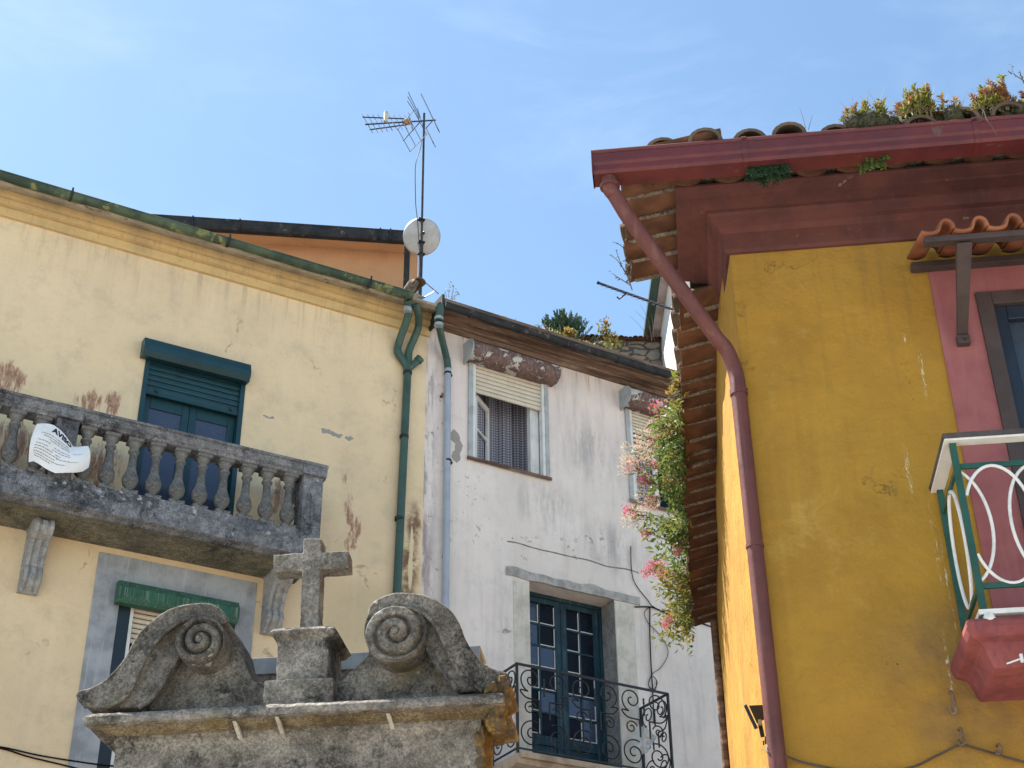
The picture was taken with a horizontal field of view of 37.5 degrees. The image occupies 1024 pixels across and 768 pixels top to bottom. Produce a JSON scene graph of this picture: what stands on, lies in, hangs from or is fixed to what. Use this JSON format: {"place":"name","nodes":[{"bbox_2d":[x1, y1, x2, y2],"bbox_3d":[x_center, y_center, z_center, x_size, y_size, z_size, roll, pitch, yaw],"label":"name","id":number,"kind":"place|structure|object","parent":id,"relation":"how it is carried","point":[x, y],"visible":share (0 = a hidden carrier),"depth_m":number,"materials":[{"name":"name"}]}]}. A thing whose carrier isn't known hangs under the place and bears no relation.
{"place":"outdoors","nodes":[
{"label":"outdoors","id":0,"kind":"place"},
{"bbox_2d":[0,0,1023,336],"label":"sky","id":1,"kind":"structure","parent":0,"point":[226,109],"materials":[{"name":"blue"}]},
{"label":"ground","id":2,"kind":"structure","parent":0,"visible":0},
{"bbox_2d":[0,169,436,767],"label":"yellow house","id":3,"kind":"structure","parent":2,"relation":"on","point":[234,415],"depth_m":17.24,"materials":[{"name":"paint"}]},
{"bbox_2d":[0,747,76,767],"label":"cable","id":4,"kind":"object","parent":3,"relation":"attached to","point":[37,758],"visible":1,"depth_m":14.69,"materials":[{"name":"black rubber"}]},
{"bbox_2d":[0,746,113,766],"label":"cable","id":5,"kind":"object","parent":3,"relation":"attached to","point":[57,758],"visible":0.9,"depth_m":14.79,"materials":[{"name":"black rubber"}]},
{"bbox_2d":[29,423,89,472],"bbox_3d":[-4.645,0.676,15.519,0.628,0.538,0.078,15,-35,-24],"label":"notice sheet","id":6,"kind":"object","parent":3,"relation":"attached to","point":[52,449],"visible":1,"depth_m":15.47,"materials":[{"name":"paper"}]},
{"bbox_2d":[68,552,256,767],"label":"window","id":7,"kind":"structure","parent":3,"relation":"in","point":[129,593],"depth_m":15.90,"materials":[{"name":"white paint"}]},
{"bbox_2d":[133,337,250,514],"bbox_3d":[-3.723,0.668,17.175,1.292,2.469,0.323,15,-35,-24],"label":"balcony door","id":8,"kind":"structure","parent":3,"relation":"in","point":[187,390],"depth_m":17.48,"materials":[{"name":"teal paint"}]},
{"bbox_2d":[153,214,418,294],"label":"attic house","id":9,"kind":"structure","parent":2,"relation":"on","point":[386,256],"depth_m":24.37,"materials":[{"name":"orange paint"}]},
{"bbox_2d":[76,539,518,767],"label":"stone fountain","id":10,"kind":"object","parent":2,"relation":"on","point":[420,684],"visible":1,"depth_m":8.84,"materials":[{"name":"stone"}]},
{"bbox_2d":[421,294,722,767],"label":"white house","id":11,"kind":"structure","parent":2,"relation":"on","point":[528,540],"depth_m":19.11,"materials":[{"name":"paint"}]},
{"bbox_2d":[362,92,439,295],"bbox_3d":[-1.681,-2.943,21.959,1.265,4.247,0.515,15,-35,-24],"label":"tv antenna","id":12,"kind":"object","parent":11,"relation":"on","point":[421,219],"visible":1,"depth_m":22.30,"materials":[{"name":"metal"}]},
{"bbox_2d":[403,218,440,255],"bbox_3d":[-1.312,-2.143,21.933,0.422,0.517,0.427,-28,-41,37],"label":"satellite dish","id":13,"kind":"object","parent":12,"relation":"attached to","point":[431,235],"visible":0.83,"depth_m":21.89,"materials":[{"name":"grey paint"}]},
{"bbox_2d":[443,282,459,299],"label":"grass tuft","id":14,"kind":"object","parent":11,"relation":"on","point":[457,293],"visible":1,"depth_m":19.83,"materials":[{"name":"green plant"}]},
{"bbox_2d":[463,338,560,480],"bbox_3d":[-0.036,0.425,19.839,1.476,1.758,0.731,16,-36,-25],"label":"window","id":15,"kind":"structure","parent":11,"relation":"in","point":[508,408],"depth_m":19.92,"materials":[{"name":"white paint"}]},
{"bbox_2d":[535,322,564,334],"bbox_3d":[0.497,-0.694,20.358,0.471,0.140,0.196,16,-36,-25],"label":"stonecrop mat","id":16,"kind":"object","parent":11,"relation":"on","point":[549,328],"visible":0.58,"depth_m":20.31,"materials":[{"name":"plant"}]},
{"bbox_2d":[536,308,602,346],"bbox_3d":[0.865,0.259,24.530,1.336,4.031,0.894,-1,-32,0],"label":"juniper bush","id":17,"kind":"object","parent":11,"relation":"on","point":[560,321],"visible":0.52,"depth_m":25.03,"materials":[{"name":"green plant"}]},
{"bbox_2d":[562,326,577,338],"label":"leafy weed","id":18,"kind":"object","parent":11,"relation":"on","point":[568,332],"visible":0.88,"depth_m":20.68,"materials":[{"name":"yellow plant"}]},
{"bbox_2d":[507,541,642,767],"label":"door frame","id":19,"kind":"structure","parent":11,"relation":"in","point":[556,638],"depth_m":18.64,"materials":[{"name":"teal paint"}]},
{"bbox_2d":[596,316,622,349],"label":"leafy weed","id":20,"kind":"object","parent":11,"relation":"on","point":[611,340],"visible":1,"depth_m":21.88,"materials":[{"name":"green plant"}]},
{"bbox_2d":[632,726,656,754],"bbox_3d":[1.554,4.186,17.674,0.384,0.370,0.072,16,-36,-25],"label":"plastic sheet","id":21,"kind":"object","parent":11,"relation":"attached to","point":[643,745],"visible":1,"depth_m":17.67,"materials":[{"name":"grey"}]},
{"bbox_2d":[630,546,666,612],"bbox_3d":[2.357,2.709,19.863,1.879,0.842,0.012,16,-36,-25],"label":"cable","id":22,"kind":"object","parent":11,"relation":"attached to","point":[634,581],"visible":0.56,"depth_m":19.44,"materials":[{"name":"black rubber"}]},
{"bbox_2d":[619,386,677,513],"bbox_3d":[2.091,1.046,20.879,1.476,1.758,0.731,16,-36,-25],"label":"window","id":23,"kind":"structure","parent":11,"relation":"in","point":[635,403],"depth_m":20.74,"materials":[{"name":"white paint"}]},
{"bbox_2d":[649,607,653,723],"bbox_3d":[1.758,3.519,18.951,0.063,1.558,0.016,16,-36,-25],"label":"cable","id":24,"kind":"object","parent":11,"relation":"attached to","point":[650,659],"visible":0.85,"depth_m":18.97,"materials":[{"name":"black rubber"}]},
{"bbox_2d":[644,607,667,689],"bbox_3d":[1.840,3.365,19.103,0.343,1.143,0.009,16,-36,-25],"label":"cable","id":25,"kind":"object","parent":11,"relation":"attached to","point":[663,663],"visible":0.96,"depth_m":19.03,"materials":[{"name":"black rubber"}]},
{"bbox_2d":[635,606,710,626],"bbox_3d":[2.370,3.072,19.643,1.847,0.102,0.018,16,-36,-25],"label":"cable","id":26,"kind":"object","parent":11,"relation":"attached to","point":[661,611],"visible":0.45,"depth_m":19.39,"materials":[{"name":"black rubber"}]},
{"bbox_2d":[582,334,662,365],"bbox_3d":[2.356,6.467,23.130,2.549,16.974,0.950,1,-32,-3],"label":"stone shed","id":27,"kind":"structure","parent":2,"relation":"on","point":[646,348],"depth_m":27.15,"materials":[{"name":"stone"}]},
{"bbox_2d":[643,277,689,370],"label":"sunlit house","id":28,"kind":"structure","parent":2,"relation":"on","point":[661,291],"depth_m":26.41,"materials":[{"name":"paint"}]},
{"bbox_2d":[597,281,673,309],"bbox_3d":[2.219,-1.445,24.862,1.627,0.884,0.402,-5,-32,7],"label":"yagi antenna","id":29,"kind":"object","parent":28,"relation":"attached to","point":[634,295],"visible":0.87,"depth_m":24.87,"materials":[{"name":"metal"}]},
{"bbox_2d":[629,306,654,339],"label":"thin shrub","id":30,"kind":"object","parent":28,"relation":"attached to","point":[646,323],"visible":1,"depth_m":26.23,"materials":[{"name":"plant"}]},
{"bbox_2d":[591,101,1023,767],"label":"ochre house","id":31,"kind":"structure","parent":2,"relation":"on","point":[849,345],"depth_m":8.20,"materials":[{"name":"paint"}]},
{"bbox_2d":[610,242,632,289],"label":"dry weed","id":32,"kind":"object","parent":31,"relation":"on","point":[620,263],"visible":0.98,"depth_m":9.20,"materials":[{"name":"plant"}]},
{"bbox_2d":[617,503,689,580],"bbox_3d":[1.182,1.260,12.460,0.607,0.613,1.160,-4,-32,5],"label":"valerian plant","id":33,"kind":"object","parent":31,"relation":"on","point":[680,547],"visible":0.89,"depth_m":12.37,"materials":[{"name":"green plant"}]},
{"bbox_2d":[617,440,690,543],"bbox_3d":[1.110,0.818,11.810,0.561,0.625,1.268,-4,-32,5],"label":"valerian plant","id":34,"kind":"object","parent":31,"relation":"on","point":[666,487],"visible":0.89,"depth_m":11.69,"materials":[{"name":"green plant"}]},
{"bbox_2d":[634,395,689,495],"bbox_3d":[1.094,0.345,10.999,0.439,0.590,1.276,-4,-32,5],"label":"valerian plant","id":35,"kind":"object","parent":31,"relation":"on","point":[666,426],"visible":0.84,"depth_m":10.91,"materials":[{"name":"green plant"}]},
{"bbox_2d":[641,558,695,655],"bbox_3d":[1.399,1.904,13.443,0.465,0.760,1.734,-4,-32,5],"label":"valerian plant","id":36,"kind":"object","parent":31,"relation":"on","point":[682,601],"visible":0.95,"depth_m":13.17,"materials":[{"name":"green plant"}]},
{"bbox_2d":[659,369,689,421],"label":"valerian plant","id":37,"kind":"object","parent":31,"relation":"on","point":[675,405],"visible":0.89,"depth_m":10.34,"materials":[{"name":"green plant"}]},
{"bbox_2d":[744,704,765,744],"bbox_3d":[1.227,1.648,7.429,0.162,0.241,0.252,-4,-32,5],"label":"floodlight","id":38,"kind":"object","parent":31,"relation":"attached to","point":[757,712],"visible":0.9,"depth_m":7.42,"materials":[{"name":"black metal"}]},
{"bbox_2d":[744,163,790,188],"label":"hanging fern","id":39,"kind":"object","parent":31,"relation":"hanging from","point":[762,175],"visible":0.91,"depth_m":8.34,"materials":[{"name":"green plant"}]},
{"bbox_2d":[854,154,890,173],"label":"hanging fern","id":40,"kind":"object","parent":31,"relation":"hanging from","point":[869,163],"visible":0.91,"depth_m":8.31,"materials":[{"name":"green plant"}]},
{"bbox_2d":[839,84,906,128],"bbox_3d":[2.016,-1.491,8.474,0.380,0.278,0.264,-4,-32,5],"label":"roof succulent","id":41,"kind":"object","parent":31,"relation":"on","point":[865,115],"visible":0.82,"depth_m":8.38,"materials":[{"name":"green plant"}]},
{"bbox_2d":[766,744,1023,767],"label":"cable","id":42,"kind":"object","parent":31,"relation":"attached to","point":[923,762],"visible":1,"depth_m":7.07,"materials":[{"name":"black rubber"}]},
{"bbox_2d":[892,82,949,123],"bbox_3d":[2.305,-1.544,8.478,0.342,0.358,0.240,-4,-32,5],"label":"roof succulent","id":43,"kind":"object","parent":31,"relation":"on","point":[917,102],"visible":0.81,"depth_m":8.42,"materials":[{"name":"green plant"}]},
{"bbox_2d":[941,93,972,119],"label":"roof succulent","id":44,"kind":"object","parent":31,"relation":"on","point":[952,112],"visible":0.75,"depth_m":8.32,"materials":[{"name":"green plant"}]},
{"bbox_2d":[928,265,1023,617],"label":"balcony door","id":45,"kind":"structure","parent":31,"relation":"in","point":[986,377],"depth_m":8.07,"materials":[{"name":"pink paint"}]},
{"bbox_2d":[976,109,996,134],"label":"hanging roots","id":46,"kind":"object","parent":31,"relation":"hanging from","point":[986,119],"visible":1,"depth_m":8.22,"materials":[{"name":"plant"}]},
{"bbox_2d":[965,73,1019,117],"bbox_3d":[2.666,-1.557,8.419,0.326,0.325,0.250,-4,-32,5],"label":"roof succulent","id":47,"kind":"object","parent":31,"relation":"on","point":[988,99],"visible":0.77,"depth_m":8.36,"materials":[{"name":"green plant"}]},
{"bbox_2d":[1006,90,1023,113],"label":"roof succulent","id":48,"kind":"object","parent":31,"relation":"on","point":[1017,110],"visible":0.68,"depth_m":8.31,"materials":[{"name":"green plant"}]},
{"bbox_2d":[1008,64,1023,83],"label":"dry weed","id":49,"kind":"object","parent":31,"relation":"on","point":[1021,78],"visible":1,"depth_m":8.74,"materials":[{"name":"plant"}]}
]}

